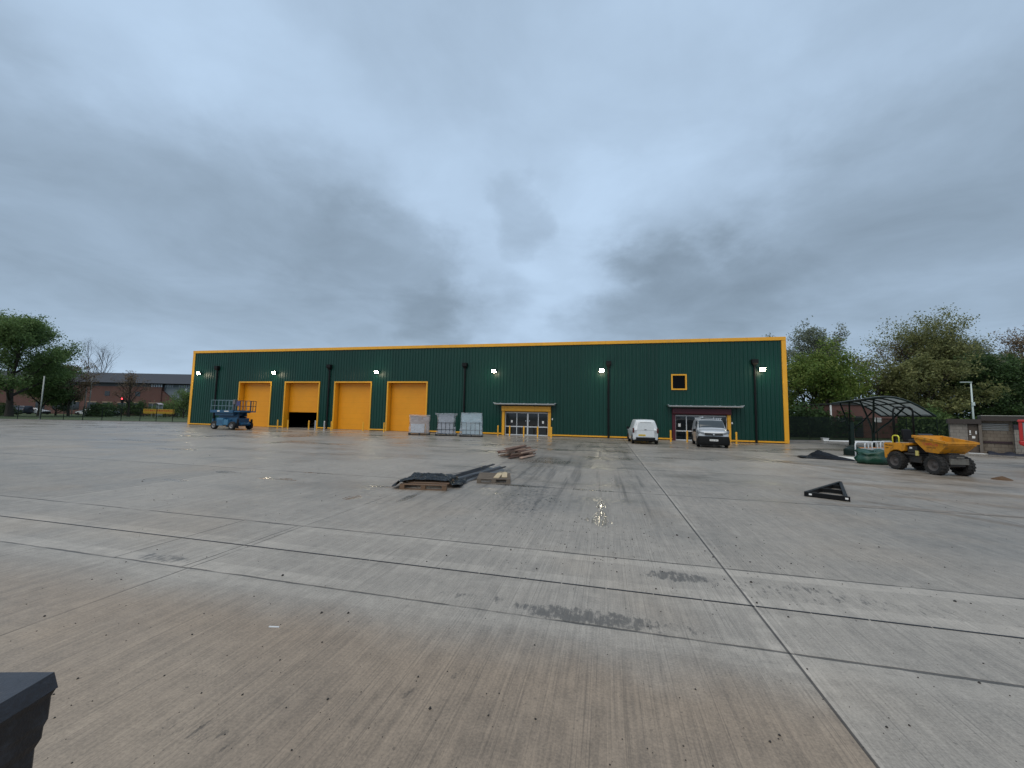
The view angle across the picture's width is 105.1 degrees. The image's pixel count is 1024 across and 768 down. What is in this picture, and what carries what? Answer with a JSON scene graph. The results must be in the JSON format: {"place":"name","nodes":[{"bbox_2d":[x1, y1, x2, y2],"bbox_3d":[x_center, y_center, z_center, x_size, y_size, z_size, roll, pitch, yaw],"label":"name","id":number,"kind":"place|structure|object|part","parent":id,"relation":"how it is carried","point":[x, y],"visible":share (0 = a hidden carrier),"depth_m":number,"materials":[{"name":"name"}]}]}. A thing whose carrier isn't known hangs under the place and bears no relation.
{"place":"outdoors","nodes":[
{"label":"outdoors","id":0,"kind":"place"},
{"bbox_2d":[0,672,57,767],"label":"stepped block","id":1,"kind":"object","parent":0,"point":[25,698],"depth_m":1.24,"materials":[{"name":"grey concrete"}]},
{"bbox_2d":[0,413,902,441],"bbox_3d":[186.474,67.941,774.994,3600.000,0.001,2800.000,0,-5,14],"label":"ground","id":2,"kind":"structure","parent":0,"point":[75,417],"depth_m":68.52,"materials":[{"name":"green plant"}]},
{"bbox_2d":[0,401,22,415],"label":"bush","id":3,"kind":"object","parent":2,"relation":"on","point":[3,409],"visible":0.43,"depth_m":72.83,"materials":[{"name":"green plant"}]},
{"bbox_2d":[14,406,33,413],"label":"parked van","id":4,"kind":"object","parent":2,"relation":"on","point":[26,410],"visible":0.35,"depth_m":89.14,"materials":[{"name":"grey metal"}]},
{"bbox_2d":[26,408,50,413],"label":"parked car","id":5,"kind":"object","parent":2,"relation":"on","point":[36,409],"visible":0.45,"depth_m":90.98,"materials":[{"name":"white metal"}]},
{"bbox_2d":[39,376,44,418],"bbox_3d":[-68.776,1.974,57.342,0.374,6.300,0.374,0,-5,14],"label":"pole","id":6,"kind":"object","parent":2,"relation":"on","point":[42,395],"visible":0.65,"depth_m":57.35,"materials":[{"name":"grey metal"}]},
{"bbox_2d":[0,309,89,415],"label":"tree","id":7,"kind":"object","parent":2,"relation":"on","point":[19,335],"visible":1,"depth_m":70.81,"materials":[{"name":"green plant"}]},
{"bbox_2d":[10,357,81,415],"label":"tree","id":8,"kind":"object","parent":2,"relation":"on","point":[52,395],"visible":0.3,"depth_m":77.64,"materials":[{"name":"green plant"}]},
{"bbox_2d":[39,383,88,414],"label":"shrub","id":9,"kind":"object","parent":2,"relation":"on","point":[60,407],"visible":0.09,"depth_m":83.71,"materials":[{"name":"green plant"}]},
{"bbox_2d":[55,356,106,415],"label":"tree","id":10,"kind":"object","parent":2,"relation":"on","point":[82,386],"visible":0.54,"depth_m":82.15,"materials":[{"name":"green plant"}]},
{"bbox_2d":[0,371,191,415],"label":"brick office","id":11,"kind":"structure","parent":2,"relation":"on","point":[163,386],"depth_m":102.88,"materials":[{"name":"red brick"}]},
{"bbox_2d":[70,401,79,409],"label":"window","id":12,"kind":"structure","parent":11,"relation":"in","point":[77,402],"depth_m":102.50,"materials":[{"name":"grey glass"}]},
{"bbox_2d":[74,336,118,372],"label":"tree","id":13,"kind":"object","parent":2,"relation":"on","point":[88,357],"visible":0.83,"depth_m":113.60,"materials":[{"name":"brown plant"}]},
{"bbox_2d":[80,401,115,416],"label":"bush","id":14,"kind":"object","parent":2,"relation":"on","point":[96,406],"visible":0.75,"depth_m":80.51,"materials":[{"name":"green plant"}]},
{"bbox_2d":[105,401,125,415],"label":"bush","id":15,"kind":"object","parent":2,"relation":"on","point":[117,408],"visible":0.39,"depth_m":92.03,"materials":[{"name":"green plant"}]},
{"bbox_2d":[111,370,152,416],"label":"tree","id":16,"kind":"object","parent":2,"relation":"on","point":[131,384],"visible":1,"depth_m":87.52,"materials":[{"name":"green plant"}]},
{"bbox_2d":[119,398,151,415],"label":"bush","id":17,"kind":"object","parent":2,"relation":"on","point":[141,405],"visible":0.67,"depth_m":94.95,"materials":[{"name":"green plant"}]},
{"bbox_2d":[105,412,181,417],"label":"railing","id":18,"kind":"object","parent":2,"relation":"on","point":[141,414],"visible":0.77,"depth_m":79.48,"materials":[{"name":"metal"}]},
{"bbox_2d":[151,403,163,416],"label":"bus shelter","id":19,"kind":"object","parent":2,"relation":"on","point":[160,406],"visible":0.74,"depth_m":86.06,"materials":[{"name":"metal"}]},
{"bbox_2d":[143,409,173,416],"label":"yellow banner","id":20,"kind":"object","parent":2,"relation":"on","point":[160,411],"visible":0.79,"depth_m":83.51,"materials":[{"name":"plastic"}]},
{"bbox_2d":[146,398,187,416],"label":"bush","id":21,"kind":"object","parent":2,"relation":"on","point":[167,406],"visible":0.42,"depth_m":91.52,"materials":[{"name":"green plant"}]},
{"bbox_2d":[166,386,190,416],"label":"tree","id":22,"kind":"object","parent":2,"relation":"on","point":[186,396],"visible":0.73,"depth_m":82.83,"materials":[{"name":"green plant"}]},
{"bbox_2d":[766,333,801,405],"bbox_3d":[42.020,-0.200,62.395,7.800,16.122,6.880,-2,-5,32],"label":"tree","id":23,"kind":"object","parent":2,"relation":"on","point":[788,355],"visible":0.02,"depth_m":61.68,"materials":[{"name":"green plant"}]},
{"bbox_2d":[788,397,838,437],"bbox_3d":[36.328,4.247,49.663,8.490,5.179,4.769,0,-5,14],"label":"bush","id":24,"kind":"object","parent":2,"relation":"on","point":[799,410],"visible":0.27,"depth_m":48.70,"materials":[{"name":"green plant"}]},
{"bbox_2d":[786,316,852,398],"bbox_3d":[49.047,-1.123,62.127,10.269,18.169,10.800,0,-5,14],"label":"tree","id":25,"kind":"object","parent":2,"relation":"on","point":[811,339],"visible":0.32,"depth_m":61.97,"materials":[{"name":"green plant"}]},
{"bbox_2d":[803,400,864,436],"bbox_3d":[40.331,4.476,50.586,8.415,4.988,4.629,0,-5,14],"label":"bush","id":26,"kind":"object","parent":2,"relation":"on","point":[841,415],"visible":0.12,"depth_m":49.29,"materials":[{"name":"green plant"}]},
{"bbox_2d":[787,335,882,415],"bbox_3d":[43.178,0.518,54.866,11.900,13.447,13.234,0,-5,14],"label":"tree","id":27,"kind":"object","parent":2,"relation":"on","point":[816,371],"visible":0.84,"depth_m":52.28,"materials":[{"name":"green plant"}]},
{"bbox_2d":[802,403,897,437],"bbox_3d":[44.570,4.845,52.012,8.500,4.300,5.300,1,-5,2],"label":"brick substation","id":28,"kind":"object","parent":2,"relation":"on","point":[857,410],"visible":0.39,"depth_m":49.62,"materials":[{"name":"red brick"}]},
{"bbox_2d":[855,416,863,436],"bbox_3d":[43.790,5.377,49.454,1.000,2.600,0.047,1,-5,2],"label":"door","id":29,"kind":"structure","parent":28,"relation":"in","point":[856,417],"depth_m":49.40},
{"bbox_2d":[817,375,889,400],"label":"tree","id":30,"kind":"object","parent":2,"relation":"on","point":[864,393],"visible":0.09,"depth_m":54.84,"materials":[{"name":"green plant"}]},
{"bbox_2d":[839,344,929,397],"bbox_3d":[53.287,1.103,58.221,11.369,13.285,12.826,5,-6,-41],"label":"tree","id":31,"kind":"object","parent":2,"relation":"on","point":[867,360],"visible":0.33,"depth_m":56.98,"materials":[{"name":"green plant"}]},
{"bbox_2d":[868,339,930,377],"bbox_3d":[61.718,0.031,62.664,9.011,16.430,11.419,0,-5,14],"label":"tree","id":32,"kind":"object","parent":2,"relation":"on","point":[889,358],"visible":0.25,"depth_m":62.48,"materials":[{"name":"green plant"}]},
{"bbox_2d":[865,367,943,412],"bbox_3d":[55.510,2.551,55.742,8.692,10.037,9.908,2,-5,-8],"label":"tree","id":33,"kind":"object","parent":2,"relation":"on","point":[922,396],"visible":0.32,"depth_m":54.74,"materials":[{"name":"green plant"}]},
{"bbox_2d":[895,417,943,437],"bbox_3d":[50.277,4.960,50.753,8.361,4.541,4.679,0,-5,14],"label":"bush","id":34,"kind":"object","parent":2,"relation":"on","point":[903,426],"visible":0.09,"depth_m":49.45,"materials":[{"name":"green plant"}]},
{"bbox_2d":[860,306,1000,413],"bbox_3d":[62.513,-1.858,58.940,12.978,19.698,15.256,6,-6,-45],"label":"tree","id":35,"kind":"object","parent":2,"relation":"on","point":[933,340],"visible":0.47,"depth_m":57.00,"materials":[{"name":"green plant"}]},
{"bbox_2d":[898,398,976,438],"bbox_3d":[51.835,4.412,48.599,8.714,5.320,4.496,0,-5,14],"label":"bush","id":36,"kind":"object","parent":2,"relation":"on","point":[939,417],"visible":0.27,"depth_m":47.91,"materials":[{"name":"green plant"}]},
{"bbox_2d":[865,341,1015,417],"bbox_3d":[57.140,1.076,53.593,12.252,12.706,13.702,0,-5,14],"label":"tree","id":37,"kind":"object","parent":2,"relation":"on","point":[908,370],"visible":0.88,"depth_m":50.94,"materials":[{"name":"green plant"}]},
{"bbox_2d":[960,382,974,418],"bbox_3d":[52.216,3.156,44.820,1.115,6.825,0.270,0,-5,14],"label":"street lamp","id":38,"kind":"object","parent":2,"relation":"on","point":[972,405],"visible":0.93,"depth_m":44.80,"materials":[{"name":"grey metal"}]},
{"bbox_2d":[917,348,1023,417],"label":"tree","id":39,"kind":"object","parent":2,"relation":"on","point":[993,365],"visible":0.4,"depth_m":51.48,"materials":[{"name":"green plant"}]},
{"bbox_2d":[948,403,1023,428],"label":"bush","id":40,"kind":"object","parent":2,"relation":"on","point":[976,413],"visible":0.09,"depth_m":50.86,"materials":[{"name":"green plant"}]},
{"bbox_2d":[953,332,1022,407],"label":"tree","id":41,"kind":"object","parent":2,"relation":"on","point":[986,349],"visible":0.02,"depth_m":58.53,"materials":[{"name":"green plant"}]},
{"bbox_2d":[965,355,1023,414],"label":"tree","id":42,"kind":"object","parent":2,"relation":"on","point":[1016,385],"visible":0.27,"depth_m":52.66,"materials":[{"name":"green plant"}]},
{"bbox_2d":[986,347,1013,360],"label":"tree","id":43,"kind":"object","parent":2,"relation":"on","point":[1001,352],"visible":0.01,"depth_m":64.75,"materials":[{"name":"green plant"}]},
{"bbox_2d":[981,350,1023,413],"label":"tree","id":44,"kind":"object","parent":2,"relation":"on","point":[1007,353],"visible":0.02,"depth_m":60.84,"materials":[{"name":"green plant"}]},
{"bbox_2d":[986,325,1023,362],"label":"tree","id":45,"kind":"object","parent":2,"relation":"on","point":[1020,346],"visible":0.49,"depth_m":62.64,"materials":[{"name":"green plant"}]},
{"bbox_2d":[187,337,789,443],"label":"warehouse","id":46,"kind":"structure","parent":0,"point":[676,387],"depth_m":38.55,"materials":[{"name":"metal"}]},
{"bbox_2d":[238,381,271,426],"bbox_3d":[-30.076,2.361,46.137,4.670,5.260,0.800,0,-5,14],"label":"roller door","id":47,"kind":"structure","parent":46,"relation":"in","point":[259,391],"depth_m":46.39,"materials":[{"name":"yellow metal"}]},
{"bbox_2d":[282,381,319,428],"bbox_3d":[-23.761,2.367,44.617,4.700,5.260,0.800,0,-5,14],"label":"roller door","id":48,"kind":"structure","parent":46,"relation":"in","point":[299,396],"depth_m":44.92,"materials":[{"name":"yellow metal"}]},
{"bbox_2d":[332,381,371,429],"bbox_3d":[-17.378,2.373,43.081,4.670,5.260,0.800,0,-5,14],"label":"roller door","id":49,"kind":"structure","parent":46,"relation":"in","point":[352,399],"depth_m":43.36,"materials":[{"name":"yellow metal"}]},
{"bbox_2d":[385,381,427,430],"bbox_3d":[-11.020,2.379,41.551,4.690,5.260,0.800,0,-5,14],"label":"roller door","id":50,"kind":"structure","parent":46,"relation":"in","point":[403,401],"depth_m":41.86,"materials":[{"name":"yellow metal"}]},
{"bbox_2d":[671,374,686,389],"bbox_3d":[14.988,-0.172,35.221,1.300,1.420,0.240,0,-5,14],"label":"window","id":51,"kind":"structure","parent":46,"relation":"in","point":[678,381],"depth_m":35.24,"materials":[{"name":"black glass"}]},
{"bbox_2d":[0,420,1023,767],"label":"yard pavement","id":52,"kind":"structure","parent":0,"point":[594,676],"depth_m":4.04,"materials":[{"name":"concrete"}]},
{"bbox_2d":[0,405,187,421],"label":"fence","id":53,"kind":"object","parent":52,"relation":"on","point":[41,410],"visible":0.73,"depth_m":53.83,"materials":[{"name":"metal"}]},
{"bbox_2d":[210,400,256,429],"bbox_3d":[-27.629,3.029,38.847,3.905,2.900,2.002,0,-5,19],"label":"scissor lift","id":54,"kind":"object","parent":52,"relation":"on","point":[234,418],"visible":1,"depth_m":38.16,"materials":[{"name":"blue paint"}]},
{"bbox_2d":[408,416,429,434],"bbox_3d":[-8.417,3.708,35.767,1.950,1.830,1.100,2,-5,-10],"label":"wrapped pallet","id":55,"kind":"object","parent":52,"relation":"on","point":[418,423],"visible":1,"depth_m":35.45,"materials":[{"name":"white plastic"}]},
{"bbox_2d":[400,476,457,490],"bbox_3d":[-2.202,2.665,10.603,1.200,0.136,1.450,1,-5,4],"label":"wooden pallet","id":56,"kind":"object","parent":52,"relation":"on","point":[424,483],"visible":0.64,"depth_m":9.95,"materials":[{"name":"brown wood"}]},
{"bbox_2d":[391,472,466,486],"bbox_3d":[-2.173,2.596,10.610,1.764,0.223,1.447,1,-5,4],"label":"black sheet","id":57,"kind":"object","parent":56,"relation":"on","point":[436,477],"visible":1,"depth_m":10.74,"materials":[{"name":"black plastic"}]},
{"bbox_2d":[435,413,456,435],"bbox_3d":[-5.893,3.616,35.167,2.024,2.020,1.155,2,-5,-8],"label":"wrapped pallet","id":58,"kind":"object","parent":52,"relation":"on","point":[445,424],"visible":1,"depth_m":34.77,"materials":[{"name":"plastic"}]},
{"bbox_2d":[0,419,908,442],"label":"kerb","id":59,"kind":"structure","parent":52,"relation":"on","point":[186,422],"depth_m":52.92,"materials":[{"name":"concrete"}]},
{"bbox_2d":[459,413,482,436],"bbox_3d":[-3.554,3.557,34.403,2.060,2.110,1.106,2,-5,-5],"label":"wrapped pallet","id":60,"kind":"object","parent":52,"relation":"on","point":[471,424],"visible":1,"depth_m":34.01,"materials":[{"name":"plastic"}]},
{"bbox_2d":[466,469,503,481],"bbox_3d":[-0.866,2.821,12.089,0.066,0.045,2.666,2,-2,26],"label":"metal bar","id":61,"kind":"object","parent":52,"relation":"on","point":[474,478],"visible":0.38,"depth_m":11.75,"materials":[{"name":"metal"}]},
{"bbox_2d":[466,466,505,478],"bbox_3d":[-0.824,2.785,12.315,0.057,0.046,2.739,-3,-4,26],"label":"metal bar","id":62,"kind":"object","parent":61,"relation":"on","point":[469,477],"visible":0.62,"depth_m":12.46,"materials":[{"name":"metal"}]},
{"bbox_2d":[477,472,510,483],"bbox_3d":[-0.522,2.779,11.603,0.950,0.136,1.150,1,-5,0],"label":"wooden pallet","id":63,"kind":"object","parent":52,"relation":"on","point":[485,476],"visible":0.89,"depth_m":11.11,"materials":[{"name":"brown wood"}]},
{"bbox_2d":[493,473,501,477],"bbox_3d":[-0.404,2.698,11.581,0.160,0.020,0.950,1,-5,6],"label":"board","id":64,"kind":"object","parent":63,"relation":"on","point":[497,475],"visible":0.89,"depth_m":11.47,"materials":[{"name":"beige wood"}]},
{"bbox_2d":[502,472,506,477],"bbox_3d":[-0.223,2.710,11.691,0.160,0.020,0.950,1,-5,0],"label":"board","id":65,"kind":"object","parent":63,"relation":"on","point":[504,474],"visible":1,"depth_m":11.60,"materials":[{"name":"beige wood"}]},
{"bbox_2d":[2,516,1023,638],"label":"drain channel","id":66,"kind":"object","parent":52,"relation":"on","point":[564,583],"visible":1,"depth_m":4.45,"materials":[{"name":"grey metal"}]},
{"bbox_2d":[508,453,535,458],"bbox_3d":[0.494,3.327,18.185,0.150,0.054,1.998,-23,-17,34],"label":"timber plank","id":67,"kind":"object","parent":52,"relation":"on","point":[520,455],"visible":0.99,"depth_m":17.91,"materials":[{"name":"brown wood"}]},
{"bbox_2d":[25,455,1019,767],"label":"grit","id":68,"kind":"object","parent":52,"relation":"on","point":[535,645],"visible":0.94,"depth_m":4.08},
{"bbox_2d":[519,454,534,458],"bbox_3d":[0.705,3.311,17.905,0.138,0.038,1.400,17,4,27],"label":"timber plank","id":69,"kind":"object","parent":52,"relation":"on","point":[527,456],"visible":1,"depth_m":17.77,"materials":[{"name":"wood"}]},
{"bbox_2d":[627,419,658,443],"bbox_3d":[10.284,3.718,31.052,2.190,1.870,4.531,0,-5,12],"label":"van","id":70,"kind":"object","parent":52,"relation":"on","point":[644,430],"visible":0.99,"depth_m":28.94,"materials":[{"name":"white paint"}]},
{"bbox_3d":[9.842,3.376,28.897,1.240,1.070,0.035,0,-5,12],"label":"rear door","id":71,"kind":"part","parent":70,"relation":"part of","materials":[{"name":"white paint"}]},
{"bbox_2d":[692,416,729,447],"bbox_3d":[14.478,3.479,28.804,2.290,2.157,4.781,0,-5,20],"label":"panel van","id":72,"kind":"object","parent":52,"relation":"on","point":[710,432],"visible":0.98,"depth_m":26.99,"materials":[{"name":"silver metal"}]},
{"bbox_2d":[804,481,849,501],"bbox_3d":[8.886,2.923,10.920,0.903,0.110,3.099,-3,-6,42],"label":"steel frame","id":73,"kind":"object","parent":52,"relation":"on","point":[814,492],"visible":1,"depth_m":10.25,"materials":[{"name":"black paint"}]},
{"bbox_2d":[799,450,854,460],"bbox_3d":[16.399,3.684,20.557,2.346,0.413,1.434,-1,-5,27],"label":"black tarpaulin","id":74,"kind":"object","parent":52,"relation":"on","point":[817,454],"visible":0.99,"depth_m":20.26,"materials":[{"name":"black plastic"}]},
{"bbox_2d":[843,422,858,455],"bbox_3d":[19.910,3.189,22.907,0.920,1.950,0.736,0,-5,14],"label":"post base","id":75,"kind":"object","parent":52,"relation":"on","point":[849,450],"visible":0.8,"depth_m":22.83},
{"bbox_2d":[854,442,868,455],"bbox_3d":[20.049,3.721,22.451,1.170,0.824,0.170,2,-5,-14],"label":"cycle hoop","id":76,"kind":"object","parent":52,"relation":"on","point":[861,442],"visible":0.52,"depth_m":22.42,"materials":[{"name":"white paint"}]},
{"bbox_2d":[864,441,877,448],"bbox_3d":[21.141,3.792,23.059,1.170,0.824,0.170,2,-5,-14],"label":"cycle hoop","id":77,"kind":"object","parent":52,"relation":"on","point":[870,442],"visible":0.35,"depth_m":23.06,"materials":[{"name":"white paint"}]},
{"bbox_2d":[859,447,883,449],"bbox_3d":[22.876,4.202,25.007,3.200,0.328,0.055,3,-9,-20],"label":"barrier board","id":78,"kind":"object","parent":52,"relation":"on","point":[870,448],"visible":0.18,"depth_m":25.08,"materials":[{"name":"white plastic"}]},
{"bbox_2d":[854,448,888,464],"bbox_3d":[17.163,3.412,18.489,1.863,0.693,1.176,2,-5,-6],"label":"green tarpaulin","id":79,"kind":"object","parent":52,"relation":"on","point":[872,457],"visible":0.69,"depth_m":18.11,"materials":[{"name":"green plastic"}]},
{"bbox_2d":[831,396,936,446],"bbox_3d":[26.406,2.898,28.380,3.788,3.668,12.752,-2,-5,30],"label":"cycle shelter","id":80,"kind":"object","parent":52,"relation":"on","point":[882,406],"visible":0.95,"depth_m":26.75,"materials":[{"name":"black metal"}]},
{"bbox_2d":[789,416,1017,441],"bbox_3d":[39.470,4.556,38.194,29.119,2.460,2.771,1,-5,5],"label":"fence","id":81,"kind":"object","parent":52,"relation":"on","point":[941,427],"visible":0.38,"depth_m":39.15,"materials":[{"name":"metal"}]},
{"bbox_2d":[884,406,979,475],"bbox_3d":[16.618,2.212,15.741,1.184,2.664,2.735,1,-5,4],"label":"site dumper","id":82,"kind":"object","parent":52,"relation":"on","point":[932,454],"visible":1,"depth_m":15.19,"materials":[{"name":"metal"}]},
{"bbox_2d":[946,415,1023,453],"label":"block hut","id":83,"kind":"object","parent":52,"relation":"on","point":[998,433],"visible":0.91,"depth_m":26.14,"materials":[{"name":"grey brick"}]},
{"bbox_2d":[968,425,978,452],"bbox_3d":[31.242,3.715,26.529,0.054,1.900,0.416,5,-6,-43],"label":"door","id":84,"kind":"structure","parent":83,"relation":"in","point":[972,429],"depth_m":26.52,"materials":[{"name":"grey metal"}]},
{"bbox_2d":[991,476,1013,480],"bbox_3d":[17.335,3.324,13.865,0.604,0.130,0.414,0,-5,14],"label":"mud clod","id":85,"kind":"object","parent":52,"relation":"on","point":[1002,478],"visible":1,"depth_m":13.78,"materials":[{"name":"brown soil"}]},
{"bbox_2d":[987,451,1023,456],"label":"dark sheeting","id":86,"kind":"object","parent":52,"relation":"on","point":[1004,454],"visible":1,"depth_m":25.02,"materials":[{"name":"black plastic"}]},
{"bbox_2d":[0,0,1023,413],"label":"sky","id":87,"kind":"structure","parent":0,"point":[179,178],"materials":[{"name":"grey"}]},
{"bbox_2d":[1017,420,1023,445],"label":"red forklift","id":88,"kind":"object","parent":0,"point":[1021,431],"visible":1,"depth_m":17.98,"materials":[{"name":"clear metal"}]},
{"bbox_3d":[0.109,3.274,18.898,1.758,0.034,0.079,1,-2,-29],"label":"timber plank","id":89,"kind":"object","parent":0,"visible":0},
{"bbox_2d":[497,446,530,452],"bbox_3d":[0.125,3.183,19.079,1.908,0.035,0.136,-2,16,-32],"label":"timber plank","id":90,"kind":"object","parent":89,"relation":"on","point":[514,449],"visible":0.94,"depth_m":19.03,"materials":[{"name":"wood"}]},
{"label":"timber plank","id":91,"kind":"object","parent":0,"visible":0},
{"bbox_2d":[506,445,526,450],"bbox_3d":[0.218,3.028,18.657,0.098,0.049,1.915,15,6,29],"label":"timber plank","id":92,"kind":"object","parent":91,"relation":"on","point":[516,447],"visible":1,"depth_m":18.55,"materials":[{"name":"brown wood"}]},
{"label":"metal bar","id":93,"kind":"object","parent":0,"visible":0},
{"bbox_2d":[456,465,486,475],"bbox_3d":[-1.371,2.790,12.508,0.050,0.047,2.511,2,-2,22],"label":"metal bar","id":94,"kind":"object","parent":93,"relation":"on","point":[469,470],"visible":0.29,"depth_m":12.50,"materials":[{"name":"metal"}]},
{"bbox_2d":[457,464,494,476],"bbox_3d":[-1.151,2.789,12.693,0.071,0.047,2.800,-1,-4,21],"label":"metal bar","id":95,"kind":"object","parent":93,"relation":"on","point":[472,471],"visible":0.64,"depth_m":12.55,"materials":[{"name":"metal"}]},
{"label":"metal bar","id":96,"kind":"object","parent":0,"visible":0},
{"bbox_2d":[458,466,501,477],"bbox_3d":[-1.065,2.775,12.251,0.051,0.046,2.915,5,-1,28],"label":"metal bar","id":97,"kind":"object","parent":96,"relation":"on","point":[479,472],"visible":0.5,"depth_m":12.23,"materials":[{"name":"metal"}]}
]}

